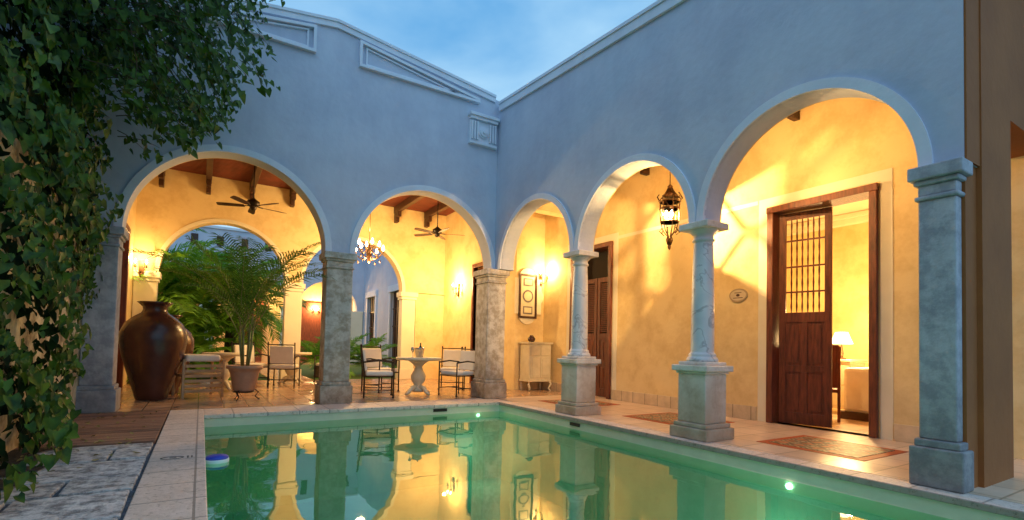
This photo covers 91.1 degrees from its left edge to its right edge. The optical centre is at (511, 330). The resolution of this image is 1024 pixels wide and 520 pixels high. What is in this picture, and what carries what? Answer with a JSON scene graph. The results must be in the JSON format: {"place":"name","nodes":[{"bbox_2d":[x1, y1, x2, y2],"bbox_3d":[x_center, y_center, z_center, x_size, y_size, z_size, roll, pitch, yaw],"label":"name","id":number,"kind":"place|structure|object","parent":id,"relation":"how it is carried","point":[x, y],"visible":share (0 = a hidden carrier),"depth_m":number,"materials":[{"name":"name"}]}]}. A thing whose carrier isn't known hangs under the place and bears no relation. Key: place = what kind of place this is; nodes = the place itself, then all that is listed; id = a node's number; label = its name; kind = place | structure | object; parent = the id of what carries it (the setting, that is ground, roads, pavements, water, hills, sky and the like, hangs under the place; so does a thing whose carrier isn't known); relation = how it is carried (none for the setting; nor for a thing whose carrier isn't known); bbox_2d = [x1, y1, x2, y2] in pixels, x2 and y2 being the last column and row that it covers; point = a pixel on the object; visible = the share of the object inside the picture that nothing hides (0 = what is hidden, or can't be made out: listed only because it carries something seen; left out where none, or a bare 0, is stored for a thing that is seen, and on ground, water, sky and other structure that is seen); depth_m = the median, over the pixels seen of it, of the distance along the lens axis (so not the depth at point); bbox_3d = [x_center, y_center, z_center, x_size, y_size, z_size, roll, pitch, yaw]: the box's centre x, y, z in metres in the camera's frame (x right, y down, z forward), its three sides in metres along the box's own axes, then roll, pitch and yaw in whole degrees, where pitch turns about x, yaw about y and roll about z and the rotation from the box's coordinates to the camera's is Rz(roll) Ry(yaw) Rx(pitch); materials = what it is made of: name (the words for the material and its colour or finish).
{"place":"outdoors","nodes":[
{"label":"outdoors","id":0,"kind":"place"},
{"bbox_2d":[0,442,155,519],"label":"paving","id":1,"kind":"structure","parent":0,"point":[104,486],"depth_m":3.36,"materials":[{"name":"stone"}]},
{"bbox_2d":[0,446,73,488],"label":"soil bed","id":2,"kind":"object","parent":1,"relation":"on","point":[14,456],"visible":0.5,"depth_m":4.00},
{"bbox_2d":[0,0,284,503],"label":"climbing vine","id":3,"kind":"object","parent":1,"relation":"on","point":[44,116],"visible":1,"depth_m":4.38,"materials":[{"name":"green plant"}]},
{"bbox_2d":[78,198,136,385],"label":"terrace left wall","id":4,"kind":"structure","parent":0,"point":[131,220],"depth_m":10.85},
{"bbox_2d":[259,364,312,379],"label":"garden path","id":5,"kind":"structure","parent":0,"point":[263,371],"depth_m":15.16,"materials":[{"name":"stone"}]},
{"bbox_2d":[133,169,445,295],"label":"terrace far wall","id":6,"kind":"structure","parent":0,"point":[180,200],"depth_m":12.78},
{"bbox_2d":[169,158,454,215],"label":"ceiling slats","id":7,"kind":"object","parent":6,"relation":"attached to","point":[233,169],"depth_m":11.93,"materials":[{"name":"brown wood"}]},
{"bbox_2d":[216,166,286,213],"bbox_3d":[-5.343,-3.096,10.533,1.331,1.220,1.266,0,-3,41],"label":"ceiling fan","id":8,"kind":"object","parent":7,"relation":"hanging from","point":[253,203],"visible":0.92,"depth_m":10.39,"materials":[{"name":"metal"}]},
{"bbox_2d":[158,158,448,227],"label":"terrace beams","id":9,"kind":"structure","parent":7,"relation":"attached to","point":[399,208],"depth_m":12.81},
{"bbox_2d":[356,213,384,264],"bbox_3d":[-3.361,-2.595,11.906,0.589,2.040,0.585,2,-2,-32],"label":"chandelier","id":10,"kind":"object","parent":7,"relation":"hanging from","point":[368,248],"visible":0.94,"depth_m":11.84,"materials":[{"name":"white metal"}]},
{"bbox_2d":[414,201,464,239],"bbox_3d":[-1.863,-2.943,12.715,1.331,1.220,1.266,1,-2,7],"label":"ceiling fan","id":11,"kind":"object","parent":7,"relation":"hanging from","point":[437,231],"visible":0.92,"depth_m":12.60,"materials":[{"name":"wood"}]},
{"bbox_2d":[185,365,394,379],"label":"lawn","id":12,"kind":"structure","parent":0,"point":[306,372],"depth_m":15.91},
{"bbox_2d":[126,327,218,383],"bbox_3d":[-8.791,0.744,12.096,3.184,2.506,2.998,2,-2,-32],"label":"garden palm","id":13,"kind":"object","parent":12,"relation":"on","point":[195,334],"visible":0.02,"depth_m":12.29,"materials":[{"name":"green plant"}]},
{"bbox_2d":[131,239,239,346],"bbox_3d":[-9.091,-0.612,12.523,4.171,3.634,4.247,2,-2,-32],"label":"garden palm","id":14,"kind":"object","parent":12,"relation":"on","point":[180,303],"visible":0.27,"depth_m":12.52,"materials":[{"name":"green plant"}]},
{"bbox_2d":[157,228,216,313],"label":"garden palm","id":15,"kind":"object","parent":12,"relation":"on","point":[160,290],"visible":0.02,"depth_m":12.86,"materials":[{"name":"green plant"}]},
{"bbox_2d":[163,240,224,337],"bbox_3d":[-10.754,-0.784,15.141,5.130,4.076,5.115,2,-2,-32],"label":"garden palm","id":16,"kind":"object","parent":12,"relation":"on","point":[186,243],"visible":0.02,"depth_m":15.37,"materials":[{"name":"green plant"}]},
{"bbox_2d":[168,310,260,380],"bbox_3d":[-8.229,0.702,12.746,3.471,2.304,3.400,2,-2,-32],"label":"garden palm","id":17,"kind":"object","parent":12,"relation":"on","point":[201,342],"visible":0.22,"depth_m":12.67,"materials":[{"name":"green plant"}]},
{"bbox_2d":[159,245,283,369],"bbox_3d":[-8.689,-0.416,13.503,3.982,3.326,3.994,0,-2,30],"label":"garden palm","id":18,"kind":"object","parent":12,"relation":"on","point":[196,294],"visible":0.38,"depth_m":12.92,"materials":[{"name":"green plant"}]},
{"bbox_2d":[159,253,308,363],"bbox_3d":[-8.238,-0.511,14.822,4.234,3.625,4.002,2,-2,-32],"label":"garden palm","id":19,"kind":"object","parent":12,"relation":"on","point":[274,319],"visible":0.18,"depth_m":14.56,"materials":[{"name":"green plant"}]},
{"bbox_2d":[168,245,307,364],"bbox_3d":[-9.161,-0.903,16.682,4.591,4.490,4.639,2,-2,-32],"label":"garden palm","id":20,"kind":"object","parent":12,"relation":"on","point":[264,317],"visible":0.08,"depth_m":16.00,"materials":[{"name":"green plant"}]},
{"bbox_2d":[271,340,360,378],"bbox_3d":[-5.533,0.645,14.383,2.605,1.441,2.572,0,-2,35],"label":"cycad plant","id":21,"kind":"object","parent":12,"relation":"on","point":[312,349],"visible":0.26,"depth_m":14.08,"materials":[{"name":"green plant"}]},
{"bbox_2d":[300,333,377,367],"bbox_3d":[-5.302,0.790,15.477,2.627,1.462,2.614,2,-2,-32],"label":"cycad plant","id":22,"kind":"object","parent":12,"relation":"on","point":[356,340],"visible":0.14,"depth_m":15.37,"materials":[{"name":"green plant"}]},
{"bbox_2d":[350,333,397,375],"bbox_3d":[-4.353,0.736,15.346,2.342,1.348,2.558,0,-2,24],"label":"cycad plant","id":23,"kind":"object","parent":12,"relation":"on","point":[375,341],"visible":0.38,"depth_m":15.05,"materials":[{"name":"green plant"}]},
{"bbox_2d":[237,362,358,364],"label":"floor","id":24,"kind":"structure","parent":0,"point":[301,362],"depth_m":23.18,"materials":[{"name":"tile"}]},
{"bbox_2d":[197,304,362,363],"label":"piers","id":25,"kind":"structure","parent":24,"relation":"on","point":[356,323],"depth_m":23.62,"materials":[{"name":"beige paint"}]},
{"bbox_2d":[165,227,364,311],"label":"house wall","id":26,"kind":"structure","parent":25,"relation":"on","point":[358,284],"depth_m":21.81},
{"bbox_2d":[191,233,314,255],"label":"parapet vents","id":27,"kind":"object","parent":26,"relation":"attached to","point":[195,236],"visible":0.15,"depth_m":20.80,"materials":[{"name":"grey wood"}]},
{"bbox_2d":[204,225,365,246],"bbox_3d":[-13.659,-4.304,20.033,15.500,0.099,0.420,2,-2,-32],"label":"coping","id":28,"kind":"object","parent":26,"relation":"on","point":[226,228],"visible":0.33,"depth_m":20.93,"materials":[{"name":"paint"}]},
{"bbox_2d":[213,277,352,361],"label":"wall","id":29,"kind":"structure","parent":24,"relation":"on","point":[312,294],"depth_m":24.69,"materials":[{"name":"yellow paint"}]},
{"bbox_2d":[237,301,320,361],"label":"doors","id":30,"kind":"structure","parent":29,"relation":"attached to","point":[310,324],"depth_m":25.33,"materials":[{"name":"brown wood"}]},
{"bbox_2d":[116,378,560,412],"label":"terrace floor","id":31,"kind":"structure","parent":0,"point":[286,393],"depth_m":9.45,"materials":[{"name":"tile"}]},
{"bbox_2d":[75,225,128,413],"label":"stone pier","id":32,"kind":"structure","parent":31,"relation":"on","point":[98,389],"depth_m":6.70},
{"bbox_2d":[128,270,161,382],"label":"pier","id":33,"kind":"structure","parent":31,"relation":"on","point":[146,291],"depth_m":11.34,"materials":[{"name":"beige paint"}]},
{"bbox_2d":[118,301,187,400],"bbox_3d":[-5.905,0.339,8.277,0.930,1.600,0.930,2,-2,-32],"label":"tall urn","id":34,"kind":"object","parent":31,"relation":"on","point":[152,339],"visible":1,"depth_m":8.01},
{"bbox_2d":[169,314,193,394],"bbox_3d":[-6.287,0.439,9.156,0.837,1.440,0.837,2,-2,-32],"label":"tall urn","id":35,"kind":"object","parent":31,"relation":"on","point":[190,345],"visible":0.22,"depth_m":9.14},
{"bbox_2d":[171,354,225,398],"bbox_3d":[-5.525,0.797,8.858,0.680,0.740,0.650,0,-3,43],"label":"slatted bench","id":36,"kind":"object","parent":31,"relation":"on","point":[211,358],"visible":0.91,"depth_m":8.65,"materials":[{"name":"brown wood"}]},
{"bbox_2d":[202,352,244,390],"bbox_3d":[-5.776,0.825,10.053,0.760,0.747,0.760,2,-2,-32],"label":"pedestal table","id":37,"kind":"object","parent":31,"relation":"on","point":[227,356],"visible":0.54,"depth_m":9.94,"materials":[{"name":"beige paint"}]},
{"bbox_2d":[126,232,336,400],"bbox_3d":[-4.606,-0.317,8.592,3.092,3.001,2.641,2,-2,-19],"label":"potted palm","id":38,"kind":"object","parent":31,"relation":"on","point":[244,378],"visible":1,"depth_m":8.37,"materials":[{"name":"green plant"}]},
{"bbox_2d":[231,341,269,383],"bbox_3d":[-6.029,0.751,11.579,0.636,0.990,0.592,0,-2,28],"label":"garden armchair","id":39,"kind":"object","parent":31,"relation":"on","point":[237,350],"visible":0.52,"depth_m":11.59,"materials":[{"name":"fabric"}]},
{"bbox_2d":[267,342,300,387],"bbox_3d":[-5.062,0.759,11.164,0.592,0.990,0.636,2,-2,-12],"label":"garden armchair","id":40,"kind":"object","parent":31,"relation":"on","point":[282,357],"visible":1,"depth_m":10.93,"materials":[{"name":"fabric"}]},
{"bbox_2d":[279,282,304,378],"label":"pier","id":41,"kind":"structure","parent":31,"relation":"on","point":[292,314],"depth_m":12.97,"materials":[{"name":"beige paint"}]},
{"bbox_2d":[277,352,311,383],"bbox_3d":[-5.271,0.901,12.010,0.900,0.747,0.900,2,-2,-32],"label":"pedestal table","id":42,"kind":"object","parent":31,"relation":"on","point":[290,374],"visible":0.5,"depth_m":11.90,"materials":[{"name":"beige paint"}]},
{"bbox_2d":[116,224,482,387],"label":"terrace door frames","id":43,"kind":"structure","parent":31,"relation":"on","point":[123,301],"depth_m":10.04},
{"bbox_2d":[133,258,147,276],"bbox_3d":[-8.269,-1.380,11.197,0.276,0.400,0.193,2,-2,-32],"label":"wall sconce","id":44,"kind":"object","parent":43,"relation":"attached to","point":[140,272],"depth_m":11.24,"materials":[{"name":"white metal"}]},
{"bbox_2d":[154,219,404,291],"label":"archivolts","id":45,"kind":"object","parent":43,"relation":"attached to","point":[171,238],"visible":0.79,"depth_m":12.47,"materials":[{"name":"beige paint"}]},
{"bbox_2d":[314,251,357,403],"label":"stone pier","id":46,"kind":"structure","parent":31,"relation":"on","point":[333,385],"depth_m":8.31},
{"bbox_2d":[0,0,498,268],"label":"back wall","id":47,"kind":"structure","parent":46,"relation":"on","point":[339,133],"depth_m":8.40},
{"bbox_2d":[113,144,494,268],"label":"back archivolts","id":48,"kind":"object","parent":47,"relation":"attached to","point":[140,176],"visible":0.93,"depth_m":8.13,"materials":[{"name":"paint"}]},
{"bbox_2d":[126,158,482,261],"bbox_3d":[-3.015,-2.508,8.685,6.510,2.450,0.019,2,-2,-32],"label":"terrace lining","id":49,"kind":"object","parent":47,"relation":"attached to","point":[301,198],"visible":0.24,"depth_m":8.21,"materials":[{"name":"yellow paint"}]},
{"bbox_2d":[146,0,479,103],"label":"relief panels","id":50,"kind":"object","parent":47,"relation":"attached to","point":[458,93],"visible":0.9,"depth_m":8.65,"materials":[{"name":"paint"}]},
{"bbox_2d":[206,0,685,111],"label":"parapet coping","id":51,"kind":"object","parent":47,"relation":"on","point":[648,14],"visible":0.53,"depth_m":8.24,"materials":[{"name":"paint"}]},
{"bbox_2d":[468,110,499,149],"bbox_3d":[-0.552,-3.886,9.793,0.640,0.590,0.150,2,-2,-32],"label":"frieze bracket","id":52,"kind":"object","parent":47,"relation":"attached to","point":[477,120],"visible":1,"depth_m":9.77,"materials":[{"name":"paint"}]},
{"bbox_2d":[479,127,488,138],"bbox_3d":[-0.541,-3.841,9.772,0.230,0.230,0.075,2,-2,-32],"label":"rosette","id":53,"kind":"object","parent":52,"relation":"attached to","point":[483,133],"visible":1,"depth_m":9.76,"materials":[{"name":"paint"}]},
{"bbox_2d":[535,202,562,217],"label":"ceiling","id":54,"kind":"structure","parent":47,"relation":"attached to","point":[551,209],"depth_m":10.77,"materials":[{"name":"yellow paint"}]},
{"bbox_2d":[360,344,394,397],"bbox_3d":[-2.551,0.762,9.496,0.636,0.990,0.592,2,-2,-17],"label":"garden armchair","id":55,"kind":"object","parent":31,"relation":"on","point":[381,373],"visible":1,"depth_m":9.27,"materials":[{"name":"fabric"}]},
{"bbox_2d":[360,344,399,392],"bbox_3d":[-2.800,0.794,10.637,0.636,0.990,0.592,0,-2,33],"label":"garden armchair","id":56,"kind":"object","parent":31,"relation":"on","point":[373,353],"visible":0.71,"depth_m":10.68,"materials":[{"name":"fabric"}]},
{"bbox_2d":[395,292,417,378],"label":"pier","id":57,"kind":"structure","parent":31,"relation":"on","point":[406,322],"depth_m":14.58,"materials":[{"name":"beige paint"}]},
{"bbox_2d":[396,357,440,395],"bbox_3d":[-1.875,0.915,10.054,0.900,0.747,0.900,2,-2,-32],"label":"pedestal table","id":58,"kind":"object","parent":31,"relation":"on","point":[418,376],"visible":0.99,"depth_m":9.93,"materials":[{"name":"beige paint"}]},
{"bbox_2d":[414,343,424,356],"bbox_3d":[-1.864,0.399,10.129,0.220,0.290,0.220,2,-2,-32],"label":"ice bucket","id":59,"kind":"object","parent":58,"relation":"on","point":[419,351],"visible":0.9,"depth_m":10.05,"materials":[{"name":"metal"}]},
{"bbox_2d":[413,294,443,378],"bbox_3d":[-2.449,0.195,15.117,1.110,2.500,0.289,2,-2,-32],"label":"wall infill","id":60,"kind":"object","parent":31,"relation":"on","point":[428,329],"depth_m":14.96,"materials":[{"name":"yellow paint"}]},
{"bbox_2d":[438,346,465,389],"bbox_3d":[-1.380,0.860,11.630,0.592,0.990,0.636,1,-2,-2],"label":"garden armchair","id":61,"kind":"object","parent":31,"relation":"on","point":[451,355],"visible":0.58,"depth_m":11.84,"materials":[{"name":"fabric"}]},
{"bbox_2d":[438,347,474,396],"bbox_3d":[-1.071,0.820,10.211,0.592,0.990,0.636,0,-3,43],"label":"garden armchair","id":62,"kind":"object","parent":31,"relation":"on","point":[466,361],"visible":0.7,"depth_m":10.22,"materials":[{"name":"fabric"}]},
{"bbox_2d":[471,268,509,398],"bbox_3d":[-0.439,0.071,9.959,0.510,2.498,0.590,2,-2,-32],"label":"stone pier corner","id":63,"kind":"object","parent":31,"relation":"on","point":[488,382],"visible":1,"depth_m":9.77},
{"bbox_2d":[522,213,545,389],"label":"arcade end wall","id":64,"kind":"structure","parent":31,"relation":"on","point":[535,244],"depth_m":12.02,"materials":[{"name":"yellow paint"}]},
{"bbox_2d":[514,268,542,323],"bbox_3d":[0.417,-0.797,11.868,0.796,1.330,0.060,2,-2,-32],"label":"framed artwork","id":65,"kind":"object","parent":64,"relation":"attached to","point":[528,297],"visible":1,"depth_m":11.82,"materials":[{"name":"beige paint"}]},
{"bbox_2d":[518,335,552,391],"bbox_3d":[0.539,0.769,11.672,0.686,1.298,0.453,2,-2,-32],"label":"cream cabinet","id":66,"kind":"object","parent":31,"relation":"on","point":[535,361],"visible":0.97,"depth_m":11.51,"materials":[{"name":"paint"}]},
{"bbox_2d":[213,0,656,243],"label":"sky","id":67,"kind":"structure","parent":0,"point":[499,47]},
{"bbox_2d":[442,212,524,389],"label":"terrace right wall","id":68,"kind":"structure","parent":0,"point":[463,255],"depth_m":13.94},
{"bbox_2d":[567,256,591,356],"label":"marble column","id":69,"kind":"structure","parent":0,"point":[579,329],"depth_m":7.73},
{"bbox_2d":[563,249,598,258],"bbox_3d":[1.076,-1.174,7.862,0.400,0.078,0.400,2,-2,-32],"label":"abacus","id":70,"kind":"object","parent":69,"relation":"on","point":[579,252],"visible":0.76,"depth_m":7.72,"materials":[{"name":"stone"}]},
{"bbox_2d":[496,395,1023,503],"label":"arcade floor","id":71,"kind":"structure","parent":0,"point":[748,433],"depth_m":5.79,"materials":[{"name":"tile"}]},
{"bbox_2d":[555,356,600,415],"bbox_3d":[1.029,0.843,7.794,0.510,0.880,0.510,2,-2,-32],"label":"pedestal","id":72,"kind":"object","parent":71,"relation":"on","point":[578,384],"visible":0.97,"depth_m":7.63,"materials":[{"name":"stone"}]},
{"bbox_2d":[538,400,619,405],"bbox_3d":[1.222,1.333,9.257,1.060,0.008,1.100,2,-2,-32],"label":"floor mosaic","id":73,"kind":"object","parent":71,"relation":"on","point":[599,402],"visible":0.43,"depth_m":9.18},
{"bbox_2d":[625,412,734,424],"bbox_3d":[2.405,1.296,7.344,1.060,0.008,1.160,2,-2,-32],"label":"floor mosaic","id":74,"kind":"object","parent":71,"relation":"on","point":[669,418],"visible":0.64,"depth_m":7.42},
{"bbox_2d":[670,361,733,441],"bbox_3d":[2.218,0.807,5.873,0.510,0.880,0.510,2,-2,-32],"label":"pedestal","id":75,"kind":"object","parent":71,"relation":"on","point":[701,401],"visible":1,"depth_m":5.72,"materials":[{"name":"stone"}]},
{"bbox_2d":[686,228,718,361],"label":"marble column","id":76,"kind":"structure","parent":75,"relation":"on","point":[702,321],"depth_m":5.81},
{"bbox_2d":[679,219,728,233],"bbox_3d":[2.265,-1.210,5.940,0.400,0.078,0.400,2,-2,-32],"label":"abacus","id":77,"kind":"object","parent":76,"relation":"on","point":[705,223],"visible":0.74,"depth_m":5.80,"materials":[{"name":"stone"}]},
{"bbox_2d":[543,98,1023,458],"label":"wall","id":78,"kind":"structure","parent":71,"relation":"on","point":[825,142],"depth_m":7.62,"materials":[{"name":"yellow paint"}]},
{"bbox_2d":[640,111,799,175],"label":"arcade beams","id":79,"kind":"structure","parent":78,"relation":"attached to","point":[792,117],"depth_m":7.01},
{"bbox_2d":[569,183,878,437],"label":"door frames","id":80,"kind":"structure","parent":78,"relation":"attached to","point":[856,194],"depth_m":7.18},
{"bbox_2d":[587,278,597,394],"bbox_3d":[1.678,0.143,10.973,0.044,2.500,0.540,2,-2,-32],"label":"door leaf","id":81,"kind":"object","parent":80,"relation":"attached to","point":[592,344],"visible":0.47,"depth_m":10.84,"materials":[{"name":"brown wood"}]},
{"bbox_2d":[596,277,607,396],"bbox_3d":[1.973,0.134,10.497,0.044,2.500,0.540,2,-2,-32],"label":"door leaf","id":82,"kind":"object","parent":80,"relation":"attached to","point":[601,367],"visible":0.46,"depth_m":10.60,"materials":[{"name":"brown wood"}]},
{"bbox_2d":[779,207,832,427],"bbox_3d":[4.106,-0.181,7.044,0.044,3.000,0.660,3,-3,-44],"label":"door leaf","id":83,"kind":"object","parent":80,"relation":"attached to","point":[805,368],"visible":1,"depth_m":7.01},
{"bbox_2d":[566,168,892,439],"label":"cream bands","id":84,"kind":"object","parent":78,"relation":"attached to","point":[884,177],"visible":0.8,"depth_m":6.55,"materials":[{"name":"paint"}]},
{"bbox_2d":[541,382,918,443],"bbox_3d":[2.873,1.252,8.575,0.025,0.200,8.200,2,-2,-32],"label":"skirting","id":85,"kind":"object","parent":78,"relation":"attached to","point":[906,433],"visible":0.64,"depth_m":8.65,"materials":[{"name":"stone"}]},
{"bbox_2d":[495,0,976,270],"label":"arcade wall","id":86,"kind":"structure","parent":78,"relation":"attached to","point":[687,87],"depth_m":5.85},
{"bbox_2d":[657,172,682,249],"bbox_3d":[2.474,-2.274,7.866,0.365,2.060,0.418,2,-2,-32],"label":"hanging lantern","id":87,"kind":"object","parent":86,"relation":"hanging from","point":[670,196],"visible":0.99,"depth_m":7.80,"materials":[{"name":"brown metal"}]},
{"bbox_2d":[513,97,884,270],"bbox_3d":[1.741,-2.283,7.188,0.019,2.120,6.920,2,-2,-32],"label":"arcade lining","id":88,"kind":"object","parent":86,"relation":"attached to","point":[652,166],"visible":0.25,"depth_m":5.93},
{"bbox_2d":[497,77,933,268],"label":"arcade archivolts","id":89,"kind":"object","parent":86,"relation":"attached to","point":[903,108],"visible":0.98,"depth_m":5.45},
{"bbox_2d":[729,288,747,301],"bbox_3d":[3.471,-0.534,7.708,0.027,0.210,0.310,2,-2,-32],"label":"oval plaque","id":90,"kind":"object","parent":78,"relation":"attached to","point":[738,295],"visible":1,"depth_m":7.69,"materials":[{"name":"ceramic"}]},
{"bbox_2d":[756,435,907,460],"bbox_3d":[3.444,1.257,5.447,0.970,0.008,1.080,2,-2,-32],"label":"floor mosaic","id":91,"kind":"object","parent":71,"relation":"on","point":[854,451],"visible":1,"depth_m":5.35},
{"bbox_2d":[907,157,973,493],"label":"stone pier","id":92,"kind":"structure","parent":71,"relation":"on","point":[941,456],"depth_m":3.85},
{"bbox_2d":[961,0,1023,487],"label":"return wall","id":93,"kind":"structure","parent":0,"point":[1001,56],"depth_m":4.05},
{"bbox_2d":[963,0,979,166],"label":"return wall end","id":94,"kind":"structure","parent":93,"relation":"attached to","point":[971,92],"depth_m":3.89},
{"label":"ground","id":95,"kind":"structure","parent":0,"visible":0},
{"bbox_2d":[0,130,84,452],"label":"boundary wall","id":96,"kind":"structure","parent":95,"relation":"on","point":[11,440],"depth_m":4.50,"materials":[{"name":"paint"}]},
{"bbox_2d":[13,410,168,449],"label":"wooden deck","id":97,"kind":"structure","parent":95,"relation":"on","point":[150,432],"depth_m":5.51,"materials":[{"name":"brown wood"}]},
{"bbox_2d":[0,411,156,483],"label":"fallen leaves","id":98,"kind":"object","parent":97,"relation":"on","point":[100,440],"visible":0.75,"depth_m":4.68,"materials":[{"name":"brown plant"}]},
{"bbox_2d":[353,248,397,367],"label":"side wall","id":99,"kind":"structure","parent":95,"relation":"on","point":[380,277],"depth_m":21.62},
{"bbox_2d":[365,284,398,367],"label":"window surrounds","id":100,"kind":"object","parent":99,"relation":"attached to","point":[391,288],"visible":0.4,"depth_m":21.99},
{"bbox_2d":[369,291,398,366],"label":"window shutters","id":101,"kind":"object","parent":100,"relation":"attached to","point":[395,323],"depth_m":20.18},
{"bbox_2d":[123,398,1023,519],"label":"swimming pool","id":102,"kind":"structure","parent":95,"relation":"in","point":[171,485],"depth_m":4.70,"materials":[{"name":"stone"}]},
{"bbox_2d":[204,411,951,519],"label":"water","id":103,"kind":"structure","parent":102,"relation":"in","point":[495,465],"depth_m":4.42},
{"bbox_2d":[205,454,228,463],"bbox_3d":[-2.828,1.252,4.813,0.210,0.116,0.210,2,-2,-32],"label":"pool floater","id":104,"kind":"object","parent":103,"relation":"on","point":[216,458],"visible":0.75,"depth_m":4.75,"materials":[{"name":"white plastic"}]},
{"bbox_2d":[588,199,868,436],"bbox_3d":[4.614,-0.513,9.508,3.805,3.930,8.500,2,-2,-32],"label":"bedroom","id":105,"kind":"object","parent":95,"relation":"on","point":[850,305],"visible":0.01,"depth_m":9.76,"materials":[{"name":"yellow paint"}]},
{"bbox_2d":[832,345,840,421],"bbox_3d":[4.783,0.797,7.718,0.440,1.140,0.440,0,-2,33],"label":"wooden chair","id":106,"kind":"object","parent":105,"relation":"on","point":[836,368],"visible":0.42,"depth_m":7.44,"materials":[{"name":"brown wood"}]},
{"bbox_2d":[832,359,867,408],"bbox_3d":[5.612,0.904,8.559,0.560,0.820,0.560,2,-2,-32],"label":"bedside table","id":107,"kind":"object","parent":105,"relation":"on","point":[846,363],"visible":0.27,"depth_m":8.31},
{"bbox_2d":[832,332,852,358],"bbox_3d":[5.627,0.265,8.580,0.340,0.460,0.340,2,-2,-32],"label":"bedside lamp","id":108,"kind":"object","parent":107,"relation":"on","point":[841,338],"visible":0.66,"depth_m":8.49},
{"bbox_2d":[841,367,868,421],"bbox_3d":[6.387,0.807,7.787,2.000,1.200,1.650,2,-2,-32],"label":"bed","id":109,"kind":"object","parent":105,"relation":"on","point":[856,393],"visible":0.06,"depth_m":7.73,"materials":[{"name":"fabric"}]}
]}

